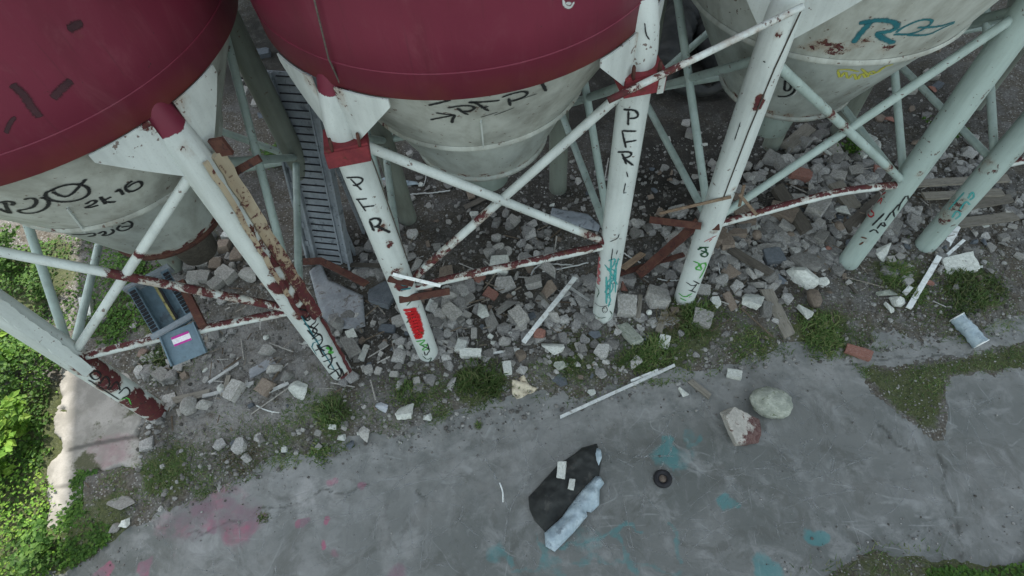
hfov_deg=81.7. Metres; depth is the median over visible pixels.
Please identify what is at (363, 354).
concrete chunk
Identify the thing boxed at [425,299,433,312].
concrete chunk
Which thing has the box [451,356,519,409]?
grass tuft
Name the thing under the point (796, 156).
flat stone
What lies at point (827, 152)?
rubble stone
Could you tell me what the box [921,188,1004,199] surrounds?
plank
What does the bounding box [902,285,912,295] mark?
stone
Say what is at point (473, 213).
flat stone
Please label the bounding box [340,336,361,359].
concrete chunk
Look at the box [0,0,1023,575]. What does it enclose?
ground
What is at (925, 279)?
plank
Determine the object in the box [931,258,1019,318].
grass tuft
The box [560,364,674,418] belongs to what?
plastic strip
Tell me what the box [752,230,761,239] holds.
boulder
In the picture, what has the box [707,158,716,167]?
flat stone
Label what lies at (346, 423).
concrete chunk
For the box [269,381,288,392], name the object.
stick
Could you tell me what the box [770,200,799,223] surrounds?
concrete chunk
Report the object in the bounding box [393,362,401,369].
rubble stone
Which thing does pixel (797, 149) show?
concrete chunk
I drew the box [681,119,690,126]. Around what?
flat stone
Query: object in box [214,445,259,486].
grass tuft
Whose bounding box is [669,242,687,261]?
flat stone
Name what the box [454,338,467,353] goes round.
concrete chunk
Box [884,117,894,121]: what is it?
rubble stone
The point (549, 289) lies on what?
rubble stone
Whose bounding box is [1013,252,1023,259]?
concrete chunk
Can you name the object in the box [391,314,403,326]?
concrete chunk
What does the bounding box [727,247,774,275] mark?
plank
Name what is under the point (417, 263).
rubble stone
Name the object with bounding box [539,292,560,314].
rod
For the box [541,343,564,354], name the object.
rubble stone
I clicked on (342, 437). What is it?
rubble stone
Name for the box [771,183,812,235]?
chunk
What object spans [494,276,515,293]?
flat stone
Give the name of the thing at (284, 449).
concrete chunk
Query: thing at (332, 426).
concrete chunk
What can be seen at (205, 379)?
rubble stone
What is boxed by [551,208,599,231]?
sheet metal
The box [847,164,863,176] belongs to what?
concrete chunk
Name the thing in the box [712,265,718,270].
rubble stone
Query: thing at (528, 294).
flat stone
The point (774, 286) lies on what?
concrete chunk
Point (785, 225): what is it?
concrete chunk
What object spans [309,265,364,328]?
concrete slab
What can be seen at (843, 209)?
rubble stone
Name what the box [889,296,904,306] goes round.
rubble stone
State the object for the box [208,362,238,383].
stick
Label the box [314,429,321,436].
concrete chunk
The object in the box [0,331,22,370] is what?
bush
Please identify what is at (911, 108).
flat stone
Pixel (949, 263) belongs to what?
concrete chunk
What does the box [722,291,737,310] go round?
concrete chunk
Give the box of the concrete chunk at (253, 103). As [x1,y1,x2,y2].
[251,99,256,106]
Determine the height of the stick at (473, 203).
0.021 m
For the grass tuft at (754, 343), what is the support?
on the pavement
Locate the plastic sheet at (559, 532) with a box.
[545,476,603,551]
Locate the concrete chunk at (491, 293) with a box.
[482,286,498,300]
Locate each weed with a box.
[249,142,276,169]
[837,138,861,154]
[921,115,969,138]
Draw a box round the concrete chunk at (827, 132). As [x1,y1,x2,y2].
[816,129,829,137]
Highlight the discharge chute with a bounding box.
[122,264,207,365]
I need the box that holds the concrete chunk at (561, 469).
[556,461,565,478]
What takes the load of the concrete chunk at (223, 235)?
on the ground at (672, 108)
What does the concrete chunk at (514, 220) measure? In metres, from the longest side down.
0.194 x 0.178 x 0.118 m
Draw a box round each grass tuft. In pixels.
[133,442,213,504]
[137,344,166,385]
[154,346,166,360]
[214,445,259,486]
[256,510,271,523]
[304,438,336,468]
[310,388,355,435]
[384,371,428,408]
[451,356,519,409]
[474,419,480,428]
[552,353,589,380]
[608,343,650,376]
[617,330,700,379]
[650,304,685,333]
[666,294,725,347]
[719,325,774,371]
[788,304,845,364]
[795,320,852,362]
[874,258,917,290]
[896,284,930,307]
[929,293,981,323]
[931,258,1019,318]
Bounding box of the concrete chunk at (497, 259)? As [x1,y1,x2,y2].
[489,255,509,275]
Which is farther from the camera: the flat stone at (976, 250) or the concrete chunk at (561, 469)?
the flat stone at (976, 250)
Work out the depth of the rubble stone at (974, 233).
9.46 m
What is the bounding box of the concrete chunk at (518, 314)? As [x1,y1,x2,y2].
[508,304,529,327]
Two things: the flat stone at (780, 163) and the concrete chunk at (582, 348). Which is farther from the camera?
the flat stone at (780, 163)
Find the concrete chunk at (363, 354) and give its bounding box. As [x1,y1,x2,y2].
[358,344,369,361]
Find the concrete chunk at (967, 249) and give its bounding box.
[962,246,971,251]
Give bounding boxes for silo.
[0,0,351,421]
[250,0,666,361]
[637,0,1023,305]
[830,0,1023,252]
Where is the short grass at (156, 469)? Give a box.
[48,229,1023,575]
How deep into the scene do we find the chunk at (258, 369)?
8.83 m
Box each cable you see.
[256,405,279,412]
[410,190,449,194]
[499,483,503,501]
[530,263,572,275]
[542,262,588,271]
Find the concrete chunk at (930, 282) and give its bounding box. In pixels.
[927,280,934,285]
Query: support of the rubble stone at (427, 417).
on the ground at (672, 108)
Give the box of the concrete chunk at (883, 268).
[880,266,886,272]
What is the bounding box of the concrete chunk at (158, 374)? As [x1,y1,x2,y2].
[150,366,168,385]
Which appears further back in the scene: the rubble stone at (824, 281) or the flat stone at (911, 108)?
the flat stone at (911, 108)
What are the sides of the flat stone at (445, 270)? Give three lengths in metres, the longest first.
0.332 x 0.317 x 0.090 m
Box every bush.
[0,223,19,271]
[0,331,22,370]
[0,390,32,446]
[0,428,17,477]
[2,263,51,301]
[6,512,61,575]
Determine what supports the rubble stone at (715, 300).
on the ground at (672, 108)
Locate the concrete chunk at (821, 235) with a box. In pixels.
[814,229,829,245]
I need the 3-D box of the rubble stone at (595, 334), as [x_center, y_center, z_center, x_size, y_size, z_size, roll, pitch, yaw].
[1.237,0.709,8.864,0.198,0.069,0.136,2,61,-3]
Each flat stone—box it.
[258,344,276,355]
[368,281,394,308]
[404,342,410,349]
[406,150,413,156]
[439,265,453,276]
[464,292,474,305]
[469,211,477,217]
[485,309,498,332]
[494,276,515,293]
[515,322,527,332]
[521,335,534,344]
[524,291,532,297]
[525,266,534,273]
[535,295,544,307]
[540,262,555,278]
[552,374,567,386]
[644,284,670,309]
[660,164,668,170]
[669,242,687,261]
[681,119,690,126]
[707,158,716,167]
[720,264,740,279]
[733,291,741,296]
[737,269,746,279]
[759,214,772,223]
[774,154,790,171]
[775,231,798,243]
[789,248,826,271]
[791,193,806,198]
[793,154,800,159]
[809,131,825,143]
[810,163,828,173]
[823,209,835,219]
[827,154,846,163]
[845,279,852,284]
[853,162,868,167]
[875,114,885,121]
[908,105,914,111]
[972,247,979,253]
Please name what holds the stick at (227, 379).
on the ground at (672, 108)
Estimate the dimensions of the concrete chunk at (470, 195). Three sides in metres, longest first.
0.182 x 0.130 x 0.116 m
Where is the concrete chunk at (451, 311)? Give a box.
[441,301,462,320]
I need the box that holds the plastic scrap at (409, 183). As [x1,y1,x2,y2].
[382,177,418,185]
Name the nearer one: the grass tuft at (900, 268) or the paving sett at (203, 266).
the grass tuft at (900, 268)
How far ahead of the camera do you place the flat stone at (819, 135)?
10.80 m
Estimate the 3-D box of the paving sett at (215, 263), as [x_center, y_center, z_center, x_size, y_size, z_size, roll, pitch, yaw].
[-5.006,-0.402,10.020,0.207,0.165,0.210,-3,70,-7]
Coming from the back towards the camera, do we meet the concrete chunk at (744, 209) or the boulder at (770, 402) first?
the concrete chunk at (744, 209)
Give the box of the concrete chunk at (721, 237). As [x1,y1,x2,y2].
[715,227,726,248]
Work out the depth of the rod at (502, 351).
8.77 m
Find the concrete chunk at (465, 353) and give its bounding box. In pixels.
[459,348,481,358]
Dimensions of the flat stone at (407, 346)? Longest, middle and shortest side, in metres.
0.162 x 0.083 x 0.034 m
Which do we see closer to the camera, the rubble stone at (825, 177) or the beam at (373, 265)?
the beam at (373, 265)
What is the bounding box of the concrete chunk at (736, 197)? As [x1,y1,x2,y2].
[732,193,743,201]
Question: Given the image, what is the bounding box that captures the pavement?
[40,315,1023,575]
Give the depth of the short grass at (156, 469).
8.45 m
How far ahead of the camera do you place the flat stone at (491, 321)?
9.06 m
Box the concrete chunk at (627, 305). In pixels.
[617,293,636,317]
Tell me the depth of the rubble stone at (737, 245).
9.55 m
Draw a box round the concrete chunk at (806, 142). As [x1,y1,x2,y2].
[799,136,813,150]
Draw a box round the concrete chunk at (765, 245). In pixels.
[756,242,780,254]
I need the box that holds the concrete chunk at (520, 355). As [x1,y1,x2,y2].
[515,349,526,362]
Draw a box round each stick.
[164,388,210,404]
[202,381,253,397]
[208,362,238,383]
[220,375,230,395]
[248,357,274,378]
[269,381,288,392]
[463,197,486,209]
[841,276,857,293]
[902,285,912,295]
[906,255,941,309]
[946,226,960,245]
[946,239,965,255]
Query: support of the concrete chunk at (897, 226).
on the ground at (672, 108)
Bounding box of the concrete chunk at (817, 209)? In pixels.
[803,193,831,217]
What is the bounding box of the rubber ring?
[653,469,671,487]
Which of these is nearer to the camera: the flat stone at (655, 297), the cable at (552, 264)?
the flat stone at (655, 297)
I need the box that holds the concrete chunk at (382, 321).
[378,319,386,324]
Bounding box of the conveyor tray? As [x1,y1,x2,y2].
[267,70,364,269]
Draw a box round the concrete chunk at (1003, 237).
[997,233,1010,241]
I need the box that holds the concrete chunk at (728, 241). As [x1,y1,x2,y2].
[720,232,734,250]
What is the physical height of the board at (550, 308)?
0.031 m
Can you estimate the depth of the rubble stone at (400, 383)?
8.56 m
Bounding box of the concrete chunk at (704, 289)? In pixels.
[697,284,710,296]
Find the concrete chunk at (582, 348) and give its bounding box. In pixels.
[577,343,587,353]
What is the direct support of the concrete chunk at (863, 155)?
on the ground at (672, 108)
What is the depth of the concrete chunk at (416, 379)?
8.55 m
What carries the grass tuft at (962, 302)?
on the ground at (672, 108)
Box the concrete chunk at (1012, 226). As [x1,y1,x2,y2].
[1007,223,1017,228]
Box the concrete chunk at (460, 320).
[456,316,464,324]
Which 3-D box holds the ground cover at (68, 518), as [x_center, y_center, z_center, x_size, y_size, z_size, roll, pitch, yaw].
[-5.700,3.051,7.901,0.919,0.126,1.349,-2,57,3]
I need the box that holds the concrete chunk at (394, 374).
[389,371,398,377]
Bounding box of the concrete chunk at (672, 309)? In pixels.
[670,307,678,314]
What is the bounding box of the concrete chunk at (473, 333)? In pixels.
[471,328,476,338]
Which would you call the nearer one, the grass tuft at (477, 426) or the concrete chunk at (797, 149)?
the grass tuft at (477, 426)
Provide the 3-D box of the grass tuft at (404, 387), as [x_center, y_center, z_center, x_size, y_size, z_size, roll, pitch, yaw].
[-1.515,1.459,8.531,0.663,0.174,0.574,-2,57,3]
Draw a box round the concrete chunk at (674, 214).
[667,204,687,217]
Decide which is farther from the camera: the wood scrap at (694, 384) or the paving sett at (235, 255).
the paving sett at (235, 255)
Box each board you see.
[522,277,577,343]
[636,294,642,317]
[655,312,667,333]
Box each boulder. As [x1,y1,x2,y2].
[179,396,197,415]
[229,262,235,268]
[749,386,792,418]
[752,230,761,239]
[787,231,794,235]
[807,289,821,308]
[834,221,844,230]
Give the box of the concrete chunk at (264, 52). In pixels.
[257,47,270,58]
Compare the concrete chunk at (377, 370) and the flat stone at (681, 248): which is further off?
the flat stone at (681, 248)
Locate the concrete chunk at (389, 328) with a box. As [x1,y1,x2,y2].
[378,324,395,333]
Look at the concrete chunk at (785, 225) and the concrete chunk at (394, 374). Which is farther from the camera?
the concrete chunk at (785, 225)
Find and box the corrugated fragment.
[512,375,536,398]
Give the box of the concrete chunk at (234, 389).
[222,379,246,402]
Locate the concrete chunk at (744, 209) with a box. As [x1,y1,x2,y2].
[734,205,756,225]
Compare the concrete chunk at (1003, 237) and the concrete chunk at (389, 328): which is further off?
the concrete chunk at (1003, 237)
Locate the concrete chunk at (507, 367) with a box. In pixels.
[502,360,511,374]
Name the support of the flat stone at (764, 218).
on the ground at (672, 108)
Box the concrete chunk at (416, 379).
[413,376,420,383]
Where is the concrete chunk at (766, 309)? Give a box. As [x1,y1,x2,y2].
[760,300,771,317]
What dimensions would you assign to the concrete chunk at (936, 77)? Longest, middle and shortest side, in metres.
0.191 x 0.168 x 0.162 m
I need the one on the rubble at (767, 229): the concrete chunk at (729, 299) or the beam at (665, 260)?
the beam at (665, 260)
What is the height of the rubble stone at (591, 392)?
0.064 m
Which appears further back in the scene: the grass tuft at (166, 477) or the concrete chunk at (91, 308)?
the concrete chunk at (91, 308)
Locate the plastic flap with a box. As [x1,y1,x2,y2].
[595,448,601,464]
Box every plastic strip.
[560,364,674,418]
[631,369,657,381]
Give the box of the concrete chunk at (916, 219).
[910,214,921,225]
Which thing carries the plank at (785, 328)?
on the ground at (672, 108)
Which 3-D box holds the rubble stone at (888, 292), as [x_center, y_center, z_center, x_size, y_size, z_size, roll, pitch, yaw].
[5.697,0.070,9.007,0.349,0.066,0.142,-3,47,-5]
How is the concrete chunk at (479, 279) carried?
on the ground at (672, 108)
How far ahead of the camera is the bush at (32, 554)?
7.40 m
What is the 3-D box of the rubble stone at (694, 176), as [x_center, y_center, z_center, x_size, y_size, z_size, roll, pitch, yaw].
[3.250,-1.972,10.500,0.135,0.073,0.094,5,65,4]
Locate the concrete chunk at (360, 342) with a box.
[358,336,365,344]
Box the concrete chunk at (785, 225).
[778,218,795,231]
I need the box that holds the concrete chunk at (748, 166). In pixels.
[745,161,751,170]
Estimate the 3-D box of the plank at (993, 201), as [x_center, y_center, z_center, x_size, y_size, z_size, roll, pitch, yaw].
[7.855,-1.413,9.719,0.773,0.040,0.177,-10,57,-2]
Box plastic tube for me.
[949,312,988,347]
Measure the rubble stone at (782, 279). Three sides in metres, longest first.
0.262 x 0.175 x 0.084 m
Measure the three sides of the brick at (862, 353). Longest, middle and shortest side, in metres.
0.369 x 0.163 x 0.124 m
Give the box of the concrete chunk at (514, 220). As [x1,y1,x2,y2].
[506,213,519,226]
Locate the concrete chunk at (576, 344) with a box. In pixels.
[574,342,580,350]
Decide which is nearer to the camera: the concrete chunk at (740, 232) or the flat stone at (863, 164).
the concrete chunk at (740, 232)
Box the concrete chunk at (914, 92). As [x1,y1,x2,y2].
[908,89,917,94]
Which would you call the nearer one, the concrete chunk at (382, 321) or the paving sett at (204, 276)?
the concrete chunk at (382, 321)
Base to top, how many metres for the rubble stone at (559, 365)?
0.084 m
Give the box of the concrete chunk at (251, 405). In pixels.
[247,402,254,408]
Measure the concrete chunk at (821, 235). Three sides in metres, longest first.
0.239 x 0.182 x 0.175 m
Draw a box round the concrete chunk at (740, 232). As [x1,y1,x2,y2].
[728,228,746,238]
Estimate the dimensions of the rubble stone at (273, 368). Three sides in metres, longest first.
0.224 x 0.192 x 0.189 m
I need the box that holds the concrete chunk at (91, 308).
[78,297,94,319]
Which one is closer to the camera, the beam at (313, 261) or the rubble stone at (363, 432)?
the rubble stone at (363, 432)
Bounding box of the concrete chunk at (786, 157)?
[781,153,795,162]
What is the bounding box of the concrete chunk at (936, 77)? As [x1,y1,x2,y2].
[929,73,940,80]
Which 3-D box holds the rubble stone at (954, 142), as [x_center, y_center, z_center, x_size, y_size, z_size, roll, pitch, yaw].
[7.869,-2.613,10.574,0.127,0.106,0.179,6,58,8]
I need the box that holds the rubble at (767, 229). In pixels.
[101,107,1023,467]
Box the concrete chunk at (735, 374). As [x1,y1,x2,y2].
[726,368,742,380]
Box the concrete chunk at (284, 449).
[281,446,287,452]
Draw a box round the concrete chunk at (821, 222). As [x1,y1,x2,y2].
[815,218,825,226]
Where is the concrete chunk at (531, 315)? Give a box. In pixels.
[528,312,535,319]
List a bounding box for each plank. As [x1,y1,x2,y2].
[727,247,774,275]
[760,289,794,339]
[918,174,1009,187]
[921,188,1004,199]
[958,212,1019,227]
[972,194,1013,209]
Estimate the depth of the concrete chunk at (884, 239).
9.47 m
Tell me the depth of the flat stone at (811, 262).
9.31 m
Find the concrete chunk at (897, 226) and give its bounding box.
[891,218,902,234]
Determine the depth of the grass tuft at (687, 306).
8.87 m
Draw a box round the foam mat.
[529,444,600,531]
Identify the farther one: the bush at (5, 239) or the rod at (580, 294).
the bush at (5, 239)
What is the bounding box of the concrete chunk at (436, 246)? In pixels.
[433,243,440,250]
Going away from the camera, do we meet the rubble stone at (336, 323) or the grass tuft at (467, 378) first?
the grass tuft at (467, 378)
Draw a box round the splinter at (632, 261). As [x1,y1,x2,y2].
[621,252,645,269]
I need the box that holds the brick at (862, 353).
[844,343,873,361]
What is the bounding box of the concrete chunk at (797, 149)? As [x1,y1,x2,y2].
[784,140,800,153]
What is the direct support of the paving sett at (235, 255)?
on the ground at (672, 108)
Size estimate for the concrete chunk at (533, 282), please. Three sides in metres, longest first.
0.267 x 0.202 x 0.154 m
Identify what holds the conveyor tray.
on the ground at (672, 108)
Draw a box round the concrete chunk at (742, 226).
[738,223,747,228]
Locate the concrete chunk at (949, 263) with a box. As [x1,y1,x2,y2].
[941,251,979,273]
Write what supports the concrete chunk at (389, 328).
on the ground at (672, 108)
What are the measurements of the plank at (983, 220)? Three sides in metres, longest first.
0.956 x 0.188 x 0.040 m
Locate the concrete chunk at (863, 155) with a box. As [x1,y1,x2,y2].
[858,152,867,158]
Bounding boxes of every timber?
[635,218,697,278]
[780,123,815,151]
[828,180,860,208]
[843,190,883,233]
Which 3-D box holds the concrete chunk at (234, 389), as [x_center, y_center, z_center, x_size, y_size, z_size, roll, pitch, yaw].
[-4.062,1.501,8.653,0.218,0.169,0.311,15,66,23]
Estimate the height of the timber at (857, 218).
0.061 m
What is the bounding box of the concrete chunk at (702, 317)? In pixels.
[691,307,713,328]
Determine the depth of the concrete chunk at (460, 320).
9.07 m
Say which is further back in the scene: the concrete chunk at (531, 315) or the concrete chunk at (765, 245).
the concrete chunk at (765, 245)
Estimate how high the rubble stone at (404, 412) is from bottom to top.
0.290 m
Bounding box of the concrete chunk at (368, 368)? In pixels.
[363,364,373,374]
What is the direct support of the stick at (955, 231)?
on the ground at (672, 108)
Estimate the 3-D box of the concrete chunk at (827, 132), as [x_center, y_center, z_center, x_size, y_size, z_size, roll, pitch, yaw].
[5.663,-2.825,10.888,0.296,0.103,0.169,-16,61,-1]
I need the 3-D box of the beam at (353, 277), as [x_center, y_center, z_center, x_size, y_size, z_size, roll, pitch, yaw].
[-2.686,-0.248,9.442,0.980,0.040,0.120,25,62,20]
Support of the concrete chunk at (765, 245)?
on the ground at (672, 108)
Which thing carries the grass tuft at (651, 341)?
on the pavement
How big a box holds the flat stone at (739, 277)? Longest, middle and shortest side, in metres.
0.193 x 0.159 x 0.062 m
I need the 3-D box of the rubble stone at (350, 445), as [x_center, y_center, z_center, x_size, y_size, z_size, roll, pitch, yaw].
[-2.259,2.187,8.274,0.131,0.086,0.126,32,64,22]
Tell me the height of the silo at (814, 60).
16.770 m
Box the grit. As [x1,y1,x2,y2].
[52,270,1023,575]
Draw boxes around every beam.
[177,279,207,328]
[303,257,322,264]
[320,258,368,286]
[341,263,380,267]
[620,252,684,275]
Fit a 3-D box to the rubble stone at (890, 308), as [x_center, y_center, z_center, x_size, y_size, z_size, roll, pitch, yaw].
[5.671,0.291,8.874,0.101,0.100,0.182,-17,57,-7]
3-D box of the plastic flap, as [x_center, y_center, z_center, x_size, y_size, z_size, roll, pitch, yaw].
[1.148,2.228,7.825,0.082,0.023,0.234,-2,57,3]
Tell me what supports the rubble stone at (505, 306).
on the ground at (672, 108)
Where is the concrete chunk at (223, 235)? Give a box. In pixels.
[220,232,229,239]
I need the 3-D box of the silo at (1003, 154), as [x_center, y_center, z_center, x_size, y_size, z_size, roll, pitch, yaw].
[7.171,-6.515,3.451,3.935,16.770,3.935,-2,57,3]
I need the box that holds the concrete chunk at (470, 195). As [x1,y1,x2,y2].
[466,191,475,198]
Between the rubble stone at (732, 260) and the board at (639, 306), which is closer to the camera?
the board at (639, 306)
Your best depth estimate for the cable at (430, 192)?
10.67 m
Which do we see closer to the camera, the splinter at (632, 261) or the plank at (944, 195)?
the splinter at (632, 261)
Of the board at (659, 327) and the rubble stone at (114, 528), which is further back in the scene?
the board at (659, 327)
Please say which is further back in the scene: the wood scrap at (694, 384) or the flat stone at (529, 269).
the flat stone at (529, 269)
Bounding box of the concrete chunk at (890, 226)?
[866,205,893,230]
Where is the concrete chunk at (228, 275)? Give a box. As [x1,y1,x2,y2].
[214,264,238,285]
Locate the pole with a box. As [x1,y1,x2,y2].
[607,3,804,103]
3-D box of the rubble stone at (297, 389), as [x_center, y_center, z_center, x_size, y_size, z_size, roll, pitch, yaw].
[-3.109,1.464,8.569,0.321,0.214,0.227,16,59,14]
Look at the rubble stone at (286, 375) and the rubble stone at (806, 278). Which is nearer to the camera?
the rubble stone at (286, 375)
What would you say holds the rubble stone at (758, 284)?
on the ground at (672, 108)
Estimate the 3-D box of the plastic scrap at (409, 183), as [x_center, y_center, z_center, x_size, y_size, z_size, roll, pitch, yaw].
[-2.082,-1.960,10.872,0.778,0.047,0.202,3,57,6]
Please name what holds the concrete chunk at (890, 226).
on the ground at (672, 108)
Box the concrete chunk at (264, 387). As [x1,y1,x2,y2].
[254,378,276,397]
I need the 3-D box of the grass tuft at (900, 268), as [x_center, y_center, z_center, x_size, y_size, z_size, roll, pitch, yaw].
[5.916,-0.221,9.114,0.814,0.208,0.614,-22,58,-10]
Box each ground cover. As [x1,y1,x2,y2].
[0,234,144,347]
[0,329,60,575]
[47,469,115,570]
[98,261,159,345]
[926,561,1023,575]
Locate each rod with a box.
[493,348,519,353]
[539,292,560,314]
[570,287,589,300]
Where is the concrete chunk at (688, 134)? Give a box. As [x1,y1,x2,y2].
[685,127,692,139]
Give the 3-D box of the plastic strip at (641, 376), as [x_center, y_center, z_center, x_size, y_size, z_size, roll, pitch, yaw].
[1.916,1.268,8.564,0.451,0.020,0.038,-20,58,-9]
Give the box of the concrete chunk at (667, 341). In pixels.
[658,334,670,348]
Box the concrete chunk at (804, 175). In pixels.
[788,167,812,182]
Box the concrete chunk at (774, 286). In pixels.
[767,282,778,290]
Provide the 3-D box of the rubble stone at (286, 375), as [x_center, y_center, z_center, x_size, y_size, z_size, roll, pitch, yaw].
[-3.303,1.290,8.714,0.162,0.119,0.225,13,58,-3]
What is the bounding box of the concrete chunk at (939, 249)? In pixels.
[935,246,943,252]
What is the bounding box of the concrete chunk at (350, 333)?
[345,328,357,337]
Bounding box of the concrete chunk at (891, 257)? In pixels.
[885,255,896,263]
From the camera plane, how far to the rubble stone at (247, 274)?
9.71 m
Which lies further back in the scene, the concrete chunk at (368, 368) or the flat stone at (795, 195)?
the flat stone at (795, 195)
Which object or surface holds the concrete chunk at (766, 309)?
on the ground at (672, 108)
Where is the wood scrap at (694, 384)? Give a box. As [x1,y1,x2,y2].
[687,379,710,399]
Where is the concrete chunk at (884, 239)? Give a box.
[879,235,887,244]
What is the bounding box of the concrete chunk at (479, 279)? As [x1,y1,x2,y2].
[473,275,485,282]
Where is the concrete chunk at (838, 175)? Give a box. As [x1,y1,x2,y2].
[829,169,847,180]
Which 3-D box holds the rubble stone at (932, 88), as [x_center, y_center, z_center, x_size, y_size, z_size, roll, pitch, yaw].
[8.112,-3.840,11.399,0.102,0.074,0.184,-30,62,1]
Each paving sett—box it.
[182,262,196,272]
[185,270,199,284]
[195,269,212,282]
[196,261,208,268]
[208,257,222,269]
[217,239,231,253]
[229,249,242,261]
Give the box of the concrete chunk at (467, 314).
[463,310,471,318]
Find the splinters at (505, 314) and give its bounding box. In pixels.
[85,126,1023,487]
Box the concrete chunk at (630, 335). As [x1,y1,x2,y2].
[617,322,643,344]
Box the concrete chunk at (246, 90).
[244,86,249,94]
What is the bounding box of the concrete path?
[46,366,143,531]
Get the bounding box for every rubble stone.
[106,496,134,509]
[108,523,119,532]
[118,518,129,527]
[195,399,212,409]
[202,376,209,382]
[216,383,223,394]
[238,267,255,282]
[266,363,282,373]
[280,370,294,381]
[288,380,307,399]
[330,317,343,333]
[337,434,345,440]
[346,440,353,449]
[358,426,369,441]
[375,402,387,412]
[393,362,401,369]
[395,403,413,419]
[396,381,402,389]
[411,258,422,270]
[423,413,431,420]
[441,287,458,299]
[443,183,452,188]
[449,336,456,342]
[477,303,488,317]
[496,300,517,313]
[499,336,511,345]
[541,280,556,297]
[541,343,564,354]
[549,311,560,323]
[553,361,565,369]
[575,177,581,184]
[587,389,595,395]
[588,331,600,338]
[621,281,627,290]
[656,208,665,216]
[664,231,685,242]
[669,287,675,294]
[678,387,688,396]
[691,174,698,178]
[710,296,720,307]
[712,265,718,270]
[727,255,738,263]
[729,242,740,249]
[741,293,764,309]
[745,267,757,279]
[749,281,764,287]
[754,160,763,167]
[761,270,778,283]
[778,274,786,283]
[786,267,818,289]
[790,179,797,184]
[796,304,813,318]
[808,181,814,189]
[818,277,829,286]
[821,174,833,181]
[824,149,832,155]
[828,142,842,156]
[835,206,850,214]
[875,243,890,261]
[876,289,897,295]
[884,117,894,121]
[884,302,893,312]
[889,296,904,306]
[895,252,904,259]
[928,86,936,91]
[951,138,957,145]
[970,239,977,243]
[971,230,977,236]
[986,242,996,252]
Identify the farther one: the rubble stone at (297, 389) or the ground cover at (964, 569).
the rubble stone at (297, 389)
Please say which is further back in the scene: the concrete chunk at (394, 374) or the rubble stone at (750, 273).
the rubble stone at (750, 273)
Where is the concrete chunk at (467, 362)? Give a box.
[464,360,477,368]
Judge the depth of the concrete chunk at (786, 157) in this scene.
10.49 m
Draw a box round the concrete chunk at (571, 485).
[568,479,574,489]
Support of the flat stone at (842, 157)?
on the ground at (672, 108)
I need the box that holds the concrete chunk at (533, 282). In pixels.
[524,274,541,289]
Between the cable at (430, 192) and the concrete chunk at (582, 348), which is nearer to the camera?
the concrete chunk at (582, 348)
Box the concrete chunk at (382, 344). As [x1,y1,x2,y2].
[378,341,387,350]
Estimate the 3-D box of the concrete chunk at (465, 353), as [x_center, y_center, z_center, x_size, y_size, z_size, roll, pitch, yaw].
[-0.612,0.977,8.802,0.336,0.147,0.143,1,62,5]
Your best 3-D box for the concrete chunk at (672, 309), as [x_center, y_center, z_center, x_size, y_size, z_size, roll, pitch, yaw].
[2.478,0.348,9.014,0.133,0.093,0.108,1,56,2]
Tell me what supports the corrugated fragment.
on the pavement
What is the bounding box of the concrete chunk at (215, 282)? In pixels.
[206,274,225,289]
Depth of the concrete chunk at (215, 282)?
9.71 m
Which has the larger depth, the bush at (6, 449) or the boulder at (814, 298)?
the boulder at (814, 298)
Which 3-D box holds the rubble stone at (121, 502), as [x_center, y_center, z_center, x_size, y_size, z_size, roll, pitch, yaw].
[-5.247,2.884,7.946,0.489,0.060,0.194,-3,57,13]
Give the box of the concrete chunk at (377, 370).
[374,366,381,374]
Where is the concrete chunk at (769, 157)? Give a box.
[761,148,781,165]
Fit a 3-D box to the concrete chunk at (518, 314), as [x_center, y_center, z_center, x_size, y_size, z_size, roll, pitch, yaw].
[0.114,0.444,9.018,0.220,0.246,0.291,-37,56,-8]
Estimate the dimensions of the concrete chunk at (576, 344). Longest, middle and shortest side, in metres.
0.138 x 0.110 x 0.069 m
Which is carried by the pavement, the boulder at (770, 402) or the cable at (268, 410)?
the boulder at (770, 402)
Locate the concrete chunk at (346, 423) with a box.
[341,421,348,426]
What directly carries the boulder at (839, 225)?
on the ground at (672, 108)
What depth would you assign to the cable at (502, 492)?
7.77 m
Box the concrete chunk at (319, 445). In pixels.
[315,443,322,449]
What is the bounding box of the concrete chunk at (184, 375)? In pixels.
[179,371,189,380]
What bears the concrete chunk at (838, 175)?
on the ground at (672, 108)
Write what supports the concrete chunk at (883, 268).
on the ground at (672, 108)
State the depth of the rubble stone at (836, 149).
10.55 m
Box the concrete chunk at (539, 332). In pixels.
[533,328,545,337]
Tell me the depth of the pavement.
7.75 m
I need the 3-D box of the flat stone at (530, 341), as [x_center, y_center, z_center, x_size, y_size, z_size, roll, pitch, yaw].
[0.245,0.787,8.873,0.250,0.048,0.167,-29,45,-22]
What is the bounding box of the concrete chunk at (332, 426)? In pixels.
[328,424,335,429]
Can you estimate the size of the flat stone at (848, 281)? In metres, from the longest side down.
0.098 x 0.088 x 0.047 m
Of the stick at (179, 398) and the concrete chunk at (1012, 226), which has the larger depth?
the concrete chunk at (1012, 226)
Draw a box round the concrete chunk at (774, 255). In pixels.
[762,247,786,265]
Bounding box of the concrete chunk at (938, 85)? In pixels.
[932,81,943,90]

